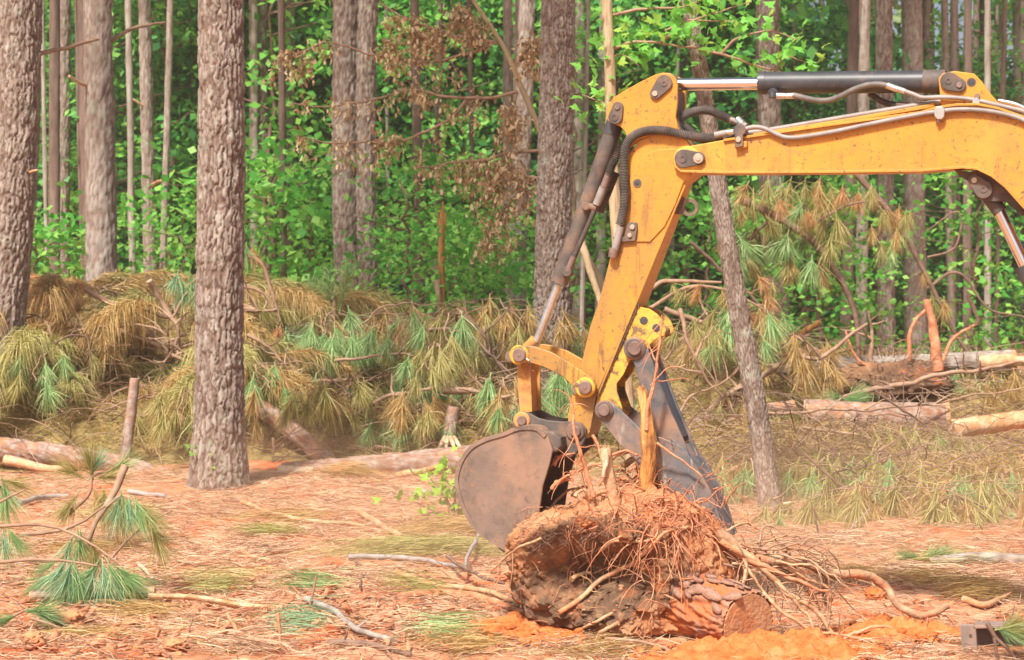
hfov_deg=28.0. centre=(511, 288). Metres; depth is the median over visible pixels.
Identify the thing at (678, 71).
pine tree
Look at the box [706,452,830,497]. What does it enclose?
pine bough
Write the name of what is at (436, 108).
pine tree
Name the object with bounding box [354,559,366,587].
stick
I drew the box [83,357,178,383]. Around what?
pine bough
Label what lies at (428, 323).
pine bough
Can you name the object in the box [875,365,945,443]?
fallen branch
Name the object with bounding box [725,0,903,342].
leafy sapling
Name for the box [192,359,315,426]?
pine bough
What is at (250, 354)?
pine bough
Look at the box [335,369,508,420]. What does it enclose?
pine bough
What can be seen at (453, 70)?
leafy sapling
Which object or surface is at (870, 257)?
leafy sapling
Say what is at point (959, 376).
pine bough
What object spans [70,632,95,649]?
dry twig
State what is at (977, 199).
leafy sapling
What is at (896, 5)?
pine tree
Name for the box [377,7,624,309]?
leafy sapling
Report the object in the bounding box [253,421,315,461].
fallen branch
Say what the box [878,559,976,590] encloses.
pine spray
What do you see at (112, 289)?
pine bough
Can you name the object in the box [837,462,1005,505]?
pine bough
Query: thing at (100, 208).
pine tree
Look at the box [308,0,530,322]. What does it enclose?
leafy sapling
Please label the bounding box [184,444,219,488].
leafy sprout
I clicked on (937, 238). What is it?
leafy sapling
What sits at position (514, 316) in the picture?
pine bough
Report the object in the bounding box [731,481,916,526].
pine bough
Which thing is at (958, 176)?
pine tree
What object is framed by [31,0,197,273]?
leafy sapling
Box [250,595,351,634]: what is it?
pine spray
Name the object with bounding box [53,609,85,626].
clay clod
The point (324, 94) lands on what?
leafy sapling
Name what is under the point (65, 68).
pine tree
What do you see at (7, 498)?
pine bough
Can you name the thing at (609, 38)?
maple tree
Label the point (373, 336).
pine bough
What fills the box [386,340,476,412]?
pine bough
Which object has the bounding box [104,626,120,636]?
clay clod
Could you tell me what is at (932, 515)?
pine bough
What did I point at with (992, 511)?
pine bough
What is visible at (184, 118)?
leafy sapling
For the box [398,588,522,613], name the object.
stick
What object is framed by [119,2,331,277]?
leafy sapling
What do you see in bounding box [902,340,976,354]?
pine bough
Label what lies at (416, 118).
pine tree
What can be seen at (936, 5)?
sky
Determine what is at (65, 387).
pine bough
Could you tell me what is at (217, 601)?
stick
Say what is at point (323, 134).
leafy sapling
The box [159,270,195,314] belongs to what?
pine bough
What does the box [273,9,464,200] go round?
leafy sapling
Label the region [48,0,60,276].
pine tree
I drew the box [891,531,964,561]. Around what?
pine sprig
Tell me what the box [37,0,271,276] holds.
leafy sapling
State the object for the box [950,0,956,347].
pine tree
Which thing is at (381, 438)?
pine bough
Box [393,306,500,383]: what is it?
pine bough
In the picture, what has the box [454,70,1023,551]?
excavator
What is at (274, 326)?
pine bough
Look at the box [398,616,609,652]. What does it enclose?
clay clods
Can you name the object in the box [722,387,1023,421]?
fallen branch
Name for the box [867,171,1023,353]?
leafy sapling
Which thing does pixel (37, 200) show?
leafy sapling
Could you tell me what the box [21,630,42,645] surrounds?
clay clod
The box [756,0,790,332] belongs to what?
pine tree
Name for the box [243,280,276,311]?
fallen branch
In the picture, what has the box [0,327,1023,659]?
ground
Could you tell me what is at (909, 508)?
pine bough
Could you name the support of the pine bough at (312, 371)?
on the brush heap
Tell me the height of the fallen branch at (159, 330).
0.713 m
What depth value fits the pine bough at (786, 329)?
24.26 m
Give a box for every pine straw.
[0,467,1023,659]
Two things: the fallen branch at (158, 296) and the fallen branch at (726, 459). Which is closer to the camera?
the fallen branch at (726, 459)
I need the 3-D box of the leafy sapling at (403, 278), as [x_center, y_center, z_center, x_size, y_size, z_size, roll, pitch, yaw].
[-1.096,-0.080,27.068,3.846,3.529,3.614,0,0,-12]
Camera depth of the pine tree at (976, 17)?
57.31 m
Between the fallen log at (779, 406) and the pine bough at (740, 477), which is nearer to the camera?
the pine bough at (740, 477)
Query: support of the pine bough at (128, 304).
on the brush heap
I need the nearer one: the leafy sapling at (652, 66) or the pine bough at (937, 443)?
the pine bough at (937, 443)
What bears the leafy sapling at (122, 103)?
on the ground
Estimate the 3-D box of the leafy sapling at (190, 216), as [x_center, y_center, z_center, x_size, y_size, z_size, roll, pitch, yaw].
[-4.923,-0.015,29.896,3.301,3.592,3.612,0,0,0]
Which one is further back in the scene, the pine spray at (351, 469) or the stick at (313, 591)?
the pine spray at (351, 469)
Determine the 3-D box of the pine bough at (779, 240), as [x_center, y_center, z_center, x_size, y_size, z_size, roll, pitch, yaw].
[3.549,-0.240,24.163,2.557,2.182,1.436,0,0,0]
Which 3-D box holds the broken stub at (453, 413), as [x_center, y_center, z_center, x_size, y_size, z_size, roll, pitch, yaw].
[-0.647,1.487,21.598,0.204,0.508,0.165,0,0,21]
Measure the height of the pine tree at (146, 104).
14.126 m
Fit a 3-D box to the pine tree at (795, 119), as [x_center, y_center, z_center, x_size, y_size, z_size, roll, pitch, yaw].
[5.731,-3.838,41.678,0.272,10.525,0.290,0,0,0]
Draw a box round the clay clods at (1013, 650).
[0,581,1021,659]
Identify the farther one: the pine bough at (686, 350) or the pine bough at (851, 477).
the pine bough at (686, 350)
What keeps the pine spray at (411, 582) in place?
on the ground
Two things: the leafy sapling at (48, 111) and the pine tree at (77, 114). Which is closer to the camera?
the pine tree at (77, 114)
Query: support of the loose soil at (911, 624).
on the ground
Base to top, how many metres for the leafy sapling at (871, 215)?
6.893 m
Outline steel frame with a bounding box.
[960,620,1023,652]
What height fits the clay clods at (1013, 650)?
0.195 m
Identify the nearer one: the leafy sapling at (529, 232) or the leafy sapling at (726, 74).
the leafy sapling at (529, 232)
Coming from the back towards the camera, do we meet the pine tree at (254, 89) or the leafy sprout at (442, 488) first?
the pine tree at (254, 89)
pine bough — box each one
[0,267,118,342]
[0,322,99,411]
[0,366,102,425]
[0,371,121,421]
[0,378,45,406]
[0,463,47,535]
[0,464,190,608]
[0,580,73,628]
[2,349,82,416]
[21,353,104,395]
[24,347,142,380]
[26,287,117,337]
[26,317,164,389]
[27,282,191,321]
[37,430,148,552]
[43,270,146,295]
[47,339,176,384]
[57,331,116,387]
[65,276,154,302]
[73,308,149,358]
[74,289,288,365]
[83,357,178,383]
[87,263,195,309]
[90,394,247,442]
[93,374,167,404]
[114,361,182,398]
[142,385,193,460]
[146,274,403,332]
[146,358,362,451]
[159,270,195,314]
[165,348,297,376]
[169,336,361,391]
[170,300,327,337]
[178,268,368,339]
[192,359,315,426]
[243,242,301,362]
[244,358,353,406]
[244,400,277,446]
[245,366,310,413]
[247,315,302,346]
[248,297,310,329]
[258,281,424,328]
[261,317,356,370]
[263,376,383,441]
[273,365,356,387]
[290,394,374,444]
[292,304,374,371]
[298,312,365,339]
[300,327,391,380]
[302,258,359,329]
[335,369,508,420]
[336,374,477,413]
[341,300,514,364]
[342,306,428,373]
[344,310,454,342]
[348,401,496,454]
[365,387,451,442]
[368,308,508,359]
[372,317,437,371]
[373,415,483,449]
[376,402,435,447]
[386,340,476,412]
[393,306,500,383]
[412,303,588,376]
[425,292,553,359]
[443,371,563,435]
[450,331,560,383]
[456,339,517,386]
[460,368,639,435]
[468,372,601,429]
[506,386,639,427]
[511,330,582,357]
[545,393,639,438]
[570,327,675,356]
[571,342,582,358]
[601,409,712,444]
[649,274,782,360]
[672,315,736,381]
[673,307,818,369]
[679,315,834,380]
[689,299,798,372]
[695,401,825,427]
[705,175,914,359]
[706,389,747,433]
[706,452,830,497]
[712,455,905,504]
[722,414,818,449]
[727,454,874,494]
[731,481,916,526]
[732,372,828,410]
[746,444,851,468]
[746,448,925,501]
[751,480,1017,529]
[760,328,852,396]
[775,175,1023,351]
[792,449,857,463]
[800,456,961,484]
[817,473,954,521]
[833,484,962,509]
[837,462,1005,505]
[843,425,903,455]
[849,421,1000,460]
[850,448,907,472]
[851,401,934,436]
[878,344,929,355]
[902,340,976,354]
[902,480,1023,521]
[906,481,1009,529]
[911,488,1023,526]
[929,448,1023,486]
[932,364,1011,401]
[935,473,1019,510]
[942,500,1016,518]
[949,367,1023,412]
[953,436,1018,460]
[963,465,1023,511]
[985,600,1023,659]
[1005,488,1020,511]
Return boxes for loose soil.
[471,611,573,645]
[627,627,905,659]
[828,613,959,643]
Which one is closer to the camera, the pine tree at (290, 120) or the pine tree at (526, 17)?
the pine tree at (526, 17)
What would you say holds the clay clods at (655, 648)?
on the ground
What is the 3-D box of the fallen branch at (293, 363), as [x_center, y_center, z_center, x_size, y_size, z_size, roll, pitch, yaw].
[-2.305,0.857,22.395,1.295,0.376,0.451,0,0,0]
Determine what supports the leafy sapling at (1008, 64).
on the ground
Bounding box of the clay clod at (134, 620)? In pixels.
[120,618,147,625]
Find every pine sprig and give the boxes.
[823,375,878,402]
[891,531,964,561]
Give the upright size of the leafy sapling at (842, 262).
3.529 m
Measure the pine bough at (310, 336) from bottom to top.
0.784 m
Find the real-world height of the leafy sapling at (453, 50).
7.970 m
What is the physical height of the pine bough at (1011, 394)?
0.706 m
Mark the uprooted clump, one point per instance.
(890, 372)
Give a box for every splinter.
[437,436,445,447]
[445,435,448,446]
[449,436,454,445]
[452,436,460,446]
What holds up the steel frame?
on the ground
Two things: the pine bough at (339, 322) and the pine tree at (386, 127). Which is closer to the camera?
the pine bough at (339, 322)
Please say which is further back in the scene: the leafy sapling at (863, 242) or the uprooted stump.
the leafy sapling at (863, 242)
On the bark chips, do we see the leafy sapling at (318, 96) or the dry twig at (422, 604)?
the dry twig at (422, 604)
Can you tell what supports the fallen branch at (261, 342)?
on the pine bough at (184, 378)
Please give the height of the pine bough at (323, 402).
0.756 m
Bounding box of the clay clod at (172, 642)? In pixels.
[163,637,188,650]
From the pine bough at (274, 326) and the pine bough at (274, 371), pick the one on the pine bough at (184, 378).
the pine bough at (274, 371)
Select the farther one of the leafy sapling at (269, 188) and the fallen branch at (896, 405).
the leafy sapling at (269, 188)
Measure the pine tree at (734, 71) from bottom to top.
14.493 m
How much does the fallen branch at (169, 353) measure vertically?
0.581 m
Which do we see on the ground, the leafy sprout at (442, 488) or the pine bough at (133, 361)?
the leafy sprout at (442, 488)
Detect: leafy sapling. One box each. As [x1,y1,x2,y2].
[30,181,147,281]
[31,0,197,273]
[31,0,197,275]
[31,4,124,273]
[32,36,136,266]
[34,0,249,278]
[34,19,173,243]
[34,24,126,268]
[34,28,76,271]
[35,0,138,267]
[36,0,321,278]
[36,0,330,296]
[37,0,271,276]
[48,0,194,274]
[70,24,137,248]
[74,2,246,258]
[74,4,275,272]
[76,25,197,266]
[76,163,280,296]
[115,1,331,267]
[117,0,451,282]
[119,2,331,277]
[125,0,402,281]
[135,101,412,339]
[153,0,433,288]
[171,0,499,320]
[173,172,402,326]
[244,0,467,292]
[244,0,536,324]
[244,13,476,269]
[246,27,403,271]
[247,6,456,250]
[270,109,534,338]
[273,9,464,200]
[288,147,585,339]
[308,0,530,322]
[326,0,597,335]
[328,6,590,210]
[342,180,578,346]
[376,4,596,306]
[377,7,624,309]
[388,0,622,312]
[390,10,608,308]
[401,0,753,337]
[403,1,607,309]
[406,202,597,345]
[442,15,609,336]
[449,0,756,310]
[467,0,697,342]
[575,0,841,342]
[580,175,834,348]
[588,0,840,318]
[588,0,941,350]
[588,43,706,296]
[589,3,785,259]
[592,0,904,345]
[620,15,823,283]
[659,0,845,337]
[662,4,873,284]
[678,54,747,278]
[680,174,918,349]
[693,22,875,317]
[709,4,873,261]
[723,175,967,354]
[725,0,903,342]
[726,62,876,327]
[790,17,991,347]
[801,53,899,323]
[806,99,962,335]
[806,179,903,295]
[854,0,1023,330]
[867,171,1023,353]
[870,41,1023,351]
[871,174,943,333]
[893,0,1023,334]
[895,173,1014,322]
[897,53,1011,331]
[897,184,978,317]
[926,49,1023,338]
[930,110,1022,318]
[939,53,1012,326]
[959,202,1023,334]
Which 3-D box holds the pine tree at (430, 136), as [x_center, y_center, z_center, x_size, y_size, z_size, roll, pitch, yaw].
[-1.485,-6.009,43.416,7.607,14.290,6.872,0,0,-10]
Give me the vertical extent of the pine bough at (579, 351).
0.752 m
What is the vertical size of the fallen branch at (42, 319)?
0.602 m
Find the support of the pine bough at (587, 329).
on the brush heap
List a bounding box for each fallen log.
[0,437,167,472]
[23,348,78,367]
[29,586,155,601]
[245,399,335,459]
[277,445,469,475]
[403,485,457,498]
[686,400,795,427]
[760,349,1023,379]
[803,399,950,434]
[929,552,1023,563]
[948,410,1023,436]
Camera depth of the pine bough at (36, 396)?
21.68 m
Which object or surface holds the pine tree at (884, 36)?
on the ground
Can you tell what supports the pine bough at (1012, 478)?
on the brush heap
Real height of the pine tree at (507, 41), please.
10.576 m
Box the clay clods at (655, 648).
[563,630,969,659]
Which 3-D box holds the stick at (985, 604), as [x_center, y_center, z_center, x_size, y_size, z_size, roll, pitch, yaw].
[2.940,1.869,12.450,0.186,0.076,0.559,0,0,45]
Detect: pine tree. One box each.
[0,0,98,406]
[41,0,47,257]
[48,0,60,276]
[60,0,71,277]
[68,0,165,281]
[74,0,82,281]
[77,0,83,269]
[82,32,86,279]
[125,0,135,272]
[133,0,161,278]
[159,0,173,287]
[185,0,250,490]
[244,1,249,249]
[249,0,269,273]
[251,0,258,268]
[277,0,286,278]
[278,0,295,274]
[318,8,325,226]
[331,0,378,325]
[384,1,390,294]
[390,16,399,289]
[410,0,425,316]
[421,21,432,276]
[429,0,443,313]
[467,0,476,330]
[502,0,511,307]
[508,0,534,340]
[512,2,514,161]
[515,0,526,300]
[533,0,575,411]
[572,0,585,338]
[579,0,590,334]
[594,0,605,313]
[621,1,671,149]
[667,3,680,348]
[673,0,690,333]
[680,0,781,510]
[728,4,745,185]
[747,0,848,265]
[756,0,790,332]
[779,0,939,269]
[789,0,798,312]
[819,0,824,255]
[839,0,858,354]
[854,0,870,353]
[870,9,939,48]
[875,0,895,354]
[901,0,927,354]
[922,0,929,225]
[926,0,937,317]
[940,1,1010,66]
[941,0,955,345]
[941,11,948,336]
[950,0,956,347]
[956,0,961,345]
[962,0,972,351]
[973,0,978,306]
[978,0,983,336]
[983,0,991,350]
[991,1,1002,333]
[991,23,994,62]
[993,0,1007,349]
[995,0,1012,330]
[1010,0,1023,339]
[1020,0,1023,244]
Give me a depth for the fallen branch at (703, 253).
25.45 m
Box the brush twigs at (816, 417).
[0,262,1023,492]
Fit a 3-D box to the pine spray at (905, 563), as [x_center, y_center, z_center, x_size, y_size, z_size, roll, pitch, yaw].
[2.669,1.906,13.493,1.102,0.259,0.850,0,0,0]
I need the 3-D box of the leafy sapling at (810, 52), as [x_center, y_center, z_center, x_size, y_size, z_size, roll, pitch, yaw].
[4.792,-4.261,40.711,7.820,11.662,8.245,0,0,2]
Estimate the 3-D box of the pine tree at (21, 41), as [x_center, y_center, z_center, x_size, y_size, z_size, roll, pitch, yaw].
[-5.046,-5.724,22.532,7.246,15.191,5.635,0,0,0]
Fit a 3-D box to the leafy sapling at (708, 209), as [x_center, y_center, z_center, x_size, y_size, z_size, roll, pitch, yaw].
[2.475,0.069,27.109,3.612,3.592,3.301,0,0,20]
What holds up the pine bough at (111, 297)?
on the brush heap
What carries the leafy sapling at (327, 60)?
on the ground
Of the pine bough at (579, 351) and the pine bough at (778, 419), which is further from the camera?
the pine bough at (579, 351)
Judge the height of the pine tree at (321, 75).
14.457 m
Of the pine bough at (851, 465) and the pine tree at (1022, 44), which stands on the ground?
the pine tree at (1022, 44)
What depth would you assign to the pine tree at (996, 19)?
51.92 m
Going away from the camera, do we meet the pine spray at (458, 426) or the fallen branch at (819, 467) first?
the fallen branch at (819, 467)
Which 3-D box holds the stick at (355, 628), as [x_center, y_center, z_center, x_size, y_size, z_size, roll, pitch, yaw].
[-0.958,1.839,11.511,0.105,0.072,1.571,0,0,-22]
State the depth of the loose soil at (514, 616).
11.05 m
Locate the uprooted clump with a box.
[829,294,980,402]
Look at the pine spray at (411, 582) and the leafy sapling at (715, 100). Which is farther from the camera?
the leafy sapling at (715, 100)
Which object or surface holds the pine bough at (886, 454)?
on the brush heap
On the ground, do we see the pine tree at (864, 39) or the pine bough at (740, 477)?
the pine tree at (864, 39)
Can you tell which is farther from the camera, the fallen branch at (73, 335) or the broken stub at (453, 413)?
the fallen branch at (73, 335)
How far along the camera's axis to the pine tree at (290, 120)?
38.89 m
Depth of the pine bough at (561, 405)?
22.47 m
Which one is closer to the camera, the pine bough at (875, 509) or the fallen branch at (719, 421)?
the pine bough at (875, 509)
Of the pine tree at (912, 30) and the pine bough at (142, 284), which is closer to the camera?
the pine bough at (142, 284)
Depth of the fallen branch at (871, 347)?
24.00 m
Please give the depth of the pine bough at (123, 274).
25.71 m
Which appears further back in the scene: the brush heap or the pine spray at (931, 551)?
the brush heap
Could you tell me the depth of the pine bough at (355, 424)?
21.41 m
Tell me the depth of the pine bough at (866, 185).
25.18 m
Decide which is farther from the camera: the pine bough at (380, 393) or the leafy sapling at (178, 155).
the leafy sapling at (178, 155)
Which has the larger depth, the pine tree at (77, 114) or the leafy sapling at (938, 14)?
the leafy sapling at (938, 14)
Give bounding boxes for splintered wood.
[750,312,800,348]
[776,319,821,345]
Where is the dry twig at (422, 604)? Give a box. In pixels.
[410,603,436,607]
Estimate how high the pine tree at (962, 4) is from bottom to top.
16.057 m
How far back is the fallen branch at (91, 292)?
22.99 m
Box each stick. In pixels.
[16,494,67,505]
[127,489,167,496]
[136,561,154,580]
[148,593,283,609]
[161,626,213,629]
[225,613,241,635]
[240,500,365,527]
[240,549,276,561]
[276,608,281,645]
[303,595,394,642]
[309,576,316,611]
[327,630,411,656]
[348,554,467,568]
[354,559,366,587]
[357,509,402,535]
[394,568,517,603]
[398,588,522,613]
[411,618,460,633]
[445,554,504,584]
[462,533,479,570]
[605,635,669,650]
[961,592,1011,607]
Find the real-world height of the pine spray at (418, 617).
0.308 m
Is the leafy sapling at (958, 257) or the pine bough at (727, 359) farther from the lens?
the leafy sapling at (958, 257)
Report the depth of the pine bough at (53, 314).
23.46 m
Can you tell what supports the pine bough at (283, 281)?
on the pine bough at (311, 297)
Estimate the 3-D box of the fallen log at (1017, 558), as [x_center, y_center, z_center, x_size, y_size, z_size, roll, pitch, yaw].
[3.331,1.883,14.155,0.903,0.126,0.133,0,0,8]
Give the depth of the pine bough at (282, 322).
26.07 m
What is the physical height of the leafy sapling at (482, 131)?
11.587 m
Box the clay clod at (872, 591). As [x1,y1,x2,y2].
[864,587,886,600]
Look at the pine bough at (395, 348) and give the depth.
23.14 m
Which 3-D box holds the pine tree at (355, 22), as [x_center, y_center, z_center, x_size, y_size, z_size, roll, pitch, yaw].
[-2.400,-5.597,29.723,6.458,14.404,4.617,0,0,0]
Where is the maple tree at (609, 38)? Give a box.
[554,0,829,478]
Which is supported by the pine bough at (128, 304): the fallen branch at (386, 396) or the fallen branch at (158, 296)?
the fallen branch at (158, 296)
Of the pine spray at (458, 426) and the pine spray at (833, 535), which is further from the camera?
the pine spray at (458, 426)
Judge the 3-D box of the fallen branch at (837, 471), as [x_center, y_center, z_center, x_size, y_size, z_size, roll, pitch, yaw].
[2.820,1.568,18.357,1.717,0.531,0.330,0,0,0]
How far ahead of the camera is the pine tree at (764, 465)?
17.53 m
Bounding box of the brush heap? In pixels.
[0,302,1023,502]
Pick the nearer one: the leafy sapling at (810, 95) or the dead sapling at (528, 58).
the dead sapling at (528, 58)
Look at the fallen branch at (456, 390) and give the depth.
21.72 m
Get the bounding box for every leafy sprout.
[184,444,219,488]
[371,445,463,517]
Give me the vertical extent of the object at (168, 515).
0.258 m
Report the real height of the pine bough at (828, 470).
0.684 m
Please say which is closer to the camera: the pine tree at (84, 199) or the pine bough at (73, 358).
the pine bough at (73, 358)
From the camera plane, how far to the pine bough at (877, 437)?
21.18 m
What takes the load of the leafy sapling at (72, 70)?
on the ground
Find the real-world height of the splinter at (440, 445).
0.176 m
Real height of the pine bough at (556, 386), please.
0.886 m
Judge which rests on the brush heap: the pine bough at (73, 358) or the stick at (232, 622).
the pine bough at (73, 358)
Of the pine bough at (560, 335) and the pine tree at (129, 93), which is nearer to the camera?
the pine bough at (560, 335)
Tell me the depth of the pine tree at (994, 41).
81.47 m
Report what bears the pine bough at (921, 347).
on the brush heap
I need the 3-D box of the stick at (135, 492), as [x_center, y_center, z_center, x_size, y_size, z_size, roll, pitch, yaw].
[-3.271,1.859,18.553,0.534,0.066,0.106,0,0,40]
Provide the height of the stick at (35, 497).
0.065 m
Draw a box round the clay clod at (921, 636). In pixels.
[914,629,941,644]
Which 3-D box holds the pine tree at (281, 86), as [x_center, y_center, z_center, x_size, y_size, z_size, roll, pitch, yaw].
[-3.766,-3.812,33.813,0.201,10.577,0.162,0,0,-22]
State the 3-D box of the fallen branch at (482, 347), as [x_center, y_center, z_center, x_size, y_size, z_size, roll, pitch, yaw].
[-0.449,0.575,22.591,0.950,0.974,0.225,0,0,8]
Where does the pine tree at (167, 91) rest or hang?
on the ground
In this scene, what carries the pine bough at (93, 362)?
on the brush heap
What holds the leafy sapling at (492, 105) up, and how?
on the ground
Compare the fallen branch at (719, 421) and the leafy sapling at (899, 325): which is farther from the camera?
the leafy sapling at (899, 325)
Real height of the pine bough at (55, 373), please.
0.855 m
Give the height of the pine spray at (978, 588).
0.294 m
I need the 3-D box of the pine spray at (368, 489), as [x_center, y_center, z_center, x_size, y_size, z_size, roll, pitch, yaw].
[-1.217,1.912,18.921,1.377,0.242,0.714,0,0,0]
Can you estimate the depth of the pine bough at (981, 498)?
16.91 m
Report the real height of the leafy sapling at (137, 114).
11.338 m
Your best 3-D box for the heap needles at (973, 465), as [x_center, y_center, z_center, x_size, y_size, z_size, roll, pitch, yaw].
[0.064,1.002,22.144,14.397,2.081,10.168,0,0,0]
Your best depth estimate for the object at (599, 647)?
10.65 m
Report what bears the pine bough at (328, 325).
on the brush heap
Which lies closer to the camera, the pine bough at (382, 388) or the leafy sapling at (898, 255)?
the pine bough at (382, 388)
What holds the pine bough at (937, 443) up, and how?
on the brush heap
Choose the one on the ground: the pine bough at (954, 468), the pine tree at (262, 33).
the pine tree at (262, 33)
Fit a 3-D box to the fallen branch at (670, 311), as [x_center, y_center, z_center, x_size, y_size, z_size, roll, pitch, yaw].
[2.527,0.633,23.475,1.587,1.088,0.356,0,0,6]
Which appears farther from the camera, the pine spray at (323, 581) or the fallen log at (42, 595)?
the pine spray at (323, 581)
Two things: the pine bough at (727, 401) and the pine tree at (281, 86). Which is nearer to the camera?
the pine bough at (727, 401)
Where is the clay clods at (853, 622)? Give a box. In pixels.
[798,618,960,647]
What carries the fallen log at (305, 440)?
on the brush heap
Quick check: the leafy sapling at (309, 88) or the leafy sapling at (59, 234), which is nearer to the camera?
the leafy sapling at (59, 234)
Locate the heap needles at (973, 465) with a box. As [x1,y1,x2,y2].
[0,293,1023,512]
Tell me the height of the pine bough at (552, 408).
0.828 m
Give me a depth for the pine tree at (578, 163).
37.89 m
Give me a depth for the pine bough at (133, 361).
23.05 m
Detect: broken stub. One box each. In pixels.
[120,378,139,457]
[441,406,460,447]
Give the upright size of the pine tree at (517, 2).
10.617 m
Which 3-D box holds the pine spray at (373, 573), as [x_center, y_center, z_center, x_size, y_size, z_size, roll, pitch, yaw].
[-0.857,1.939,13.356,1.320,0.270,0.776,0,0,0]
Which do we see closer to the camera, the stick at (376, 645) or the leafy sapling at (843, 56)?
the stick at (376, 645)
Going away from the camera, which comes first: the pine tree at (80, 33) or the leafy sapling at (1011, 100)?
the pine tree at (80, 33)
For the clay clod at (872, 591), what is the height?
0.094 m
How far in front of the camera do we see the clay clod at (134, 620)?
11.47 m
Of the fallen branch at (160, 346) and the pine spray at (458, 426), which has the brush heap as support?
the pine spray at (458, 426)
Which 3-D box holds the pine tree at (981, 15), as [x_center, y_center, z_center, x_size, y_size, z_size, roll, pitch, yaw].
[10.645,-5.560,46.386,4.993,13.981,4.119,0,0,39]
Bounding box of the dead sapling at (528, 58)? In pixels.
[262,0,603,291]
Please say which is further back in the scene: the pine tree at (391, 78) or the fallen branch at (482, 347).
the pine tree at (391, 78)
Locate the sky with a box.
[808,0,1012,76]
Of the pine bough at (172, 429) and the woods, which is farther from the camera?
the woods
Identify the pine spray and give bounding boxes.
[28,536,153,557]
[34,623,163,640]
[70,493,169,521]
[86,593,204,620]
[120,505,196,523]
[156,562,295,583]
[164,567,259,596]
[165,630,308,657]
[195,535,314,556]
[220,506,334,522]
[223,532,504,559]
[227,520,313,538]
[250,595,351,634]
[263,563,372,592]
[289,565,433,582]
[299,458,404,478]
[305,483,429,495]
[343,511,476,534]
[362,607,482,638]
[371,567,477,596]
[387,607,493,640]
[391,623,544,659]
[411,417,485,434]
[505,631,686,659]
[774,506,912,524]
[785,527,897,550]
[809,562,904,584]
[863,555,988,580]
[873,546,1023,566]
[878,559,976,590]
[921,569,1023,600]
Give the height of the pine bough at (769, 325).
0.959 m
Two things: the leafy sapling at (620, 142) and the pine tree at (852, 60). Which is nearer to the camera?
the pine tree at (852, 60)
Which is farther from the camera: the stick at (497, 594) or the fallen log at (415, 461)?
the fallen log at (415, 461)
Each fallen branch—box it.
[26,310,53,342]
[53,302,101,369]
[71,310,194,363]
[84,286,191,365]
[105,322,194,364]
[135,279,189,350]
[141,317,193,368]
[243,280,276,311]
[244,328,291,371]
[247,350,360,383]
[249,359,283,404]
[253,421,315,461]
[334,317,447,395]
[343,373,438,425]
[427,296,513,384]
[443,368,512,399]
[463,307,514,378]
[580,241,600,302]
[663,300,801,390]
[663,308,722,396]
[664,348,738,412]
[689,240,788,333]
[689,415,741,436]
[701,323,867,415]
[701,444,750,474]
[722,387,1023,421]
[727,459,795,511]
[737,435,922,492]
[803,418,1008,448]
[803,452,1023,507]
[811,501,897,538]
[823,353,1023,399]
[840,309,884,361]
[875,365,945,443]
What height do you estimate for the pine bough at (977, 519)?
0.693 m
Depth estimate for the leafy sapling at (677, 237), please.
44.83 m
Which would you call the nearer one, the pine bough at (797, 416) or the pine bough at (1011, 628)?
the pine bough at (1011, 628)
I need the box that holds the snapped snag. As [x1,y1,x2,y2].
[433,201,445,342]
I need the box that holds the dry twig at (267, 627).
[242,626,294,631]
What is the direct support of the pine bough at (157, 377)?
on the brush heap
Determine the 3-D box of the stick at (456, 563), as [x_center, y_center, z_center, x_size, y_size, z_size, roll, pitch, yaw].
[-0.264,1.755,12.994,0.076,0.098,1.257,0,0,-17]
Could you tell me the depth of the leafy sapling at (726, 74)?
45.89 m
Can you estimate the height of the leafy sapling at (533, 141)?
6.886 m
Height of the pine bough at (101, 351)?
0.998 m
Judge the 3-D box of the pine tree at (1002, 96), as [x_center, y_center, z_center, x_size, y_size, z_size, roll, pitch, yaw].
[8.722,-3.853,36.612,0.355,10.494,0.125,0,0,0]
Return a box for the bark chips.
[0,558,518,657]
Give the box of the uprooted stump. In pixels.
[478,315,953,642]
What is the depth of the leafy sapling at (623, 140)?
44.97 m
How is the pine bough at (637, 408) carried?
on the brush heap
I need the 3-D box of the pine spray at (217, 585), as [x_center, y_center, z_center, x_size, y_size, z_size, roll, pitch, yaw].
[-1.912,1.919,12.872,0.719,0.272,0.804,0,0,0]
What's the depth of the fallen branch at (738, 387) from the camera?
22.98 m
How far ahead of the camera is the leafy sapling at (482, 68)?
44.63 m
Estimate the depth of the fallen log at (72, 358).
22.95 m
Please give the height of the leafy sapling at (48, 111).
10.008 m
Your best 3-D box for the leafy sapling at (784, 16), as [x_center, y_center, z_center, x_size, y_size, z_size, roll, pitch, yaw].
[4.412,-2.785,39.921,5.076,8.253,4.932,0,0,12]
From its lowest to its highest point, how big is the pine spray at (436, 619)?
0.294 m
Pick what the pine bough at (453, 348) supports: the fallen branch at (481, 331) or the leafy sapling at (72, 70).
the fallen branch at (481, 331)
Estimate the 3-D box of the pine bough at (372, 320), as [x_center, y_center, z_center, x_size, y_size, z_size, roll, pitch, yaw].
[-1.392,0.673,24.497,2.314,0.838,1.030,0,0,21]
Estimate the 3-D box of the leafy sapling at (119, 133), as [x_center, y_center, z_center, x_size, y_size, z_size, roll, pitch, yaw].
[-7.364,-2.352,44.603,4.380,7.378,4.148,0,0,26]
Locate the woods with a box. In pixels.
[116,0,1012,288]

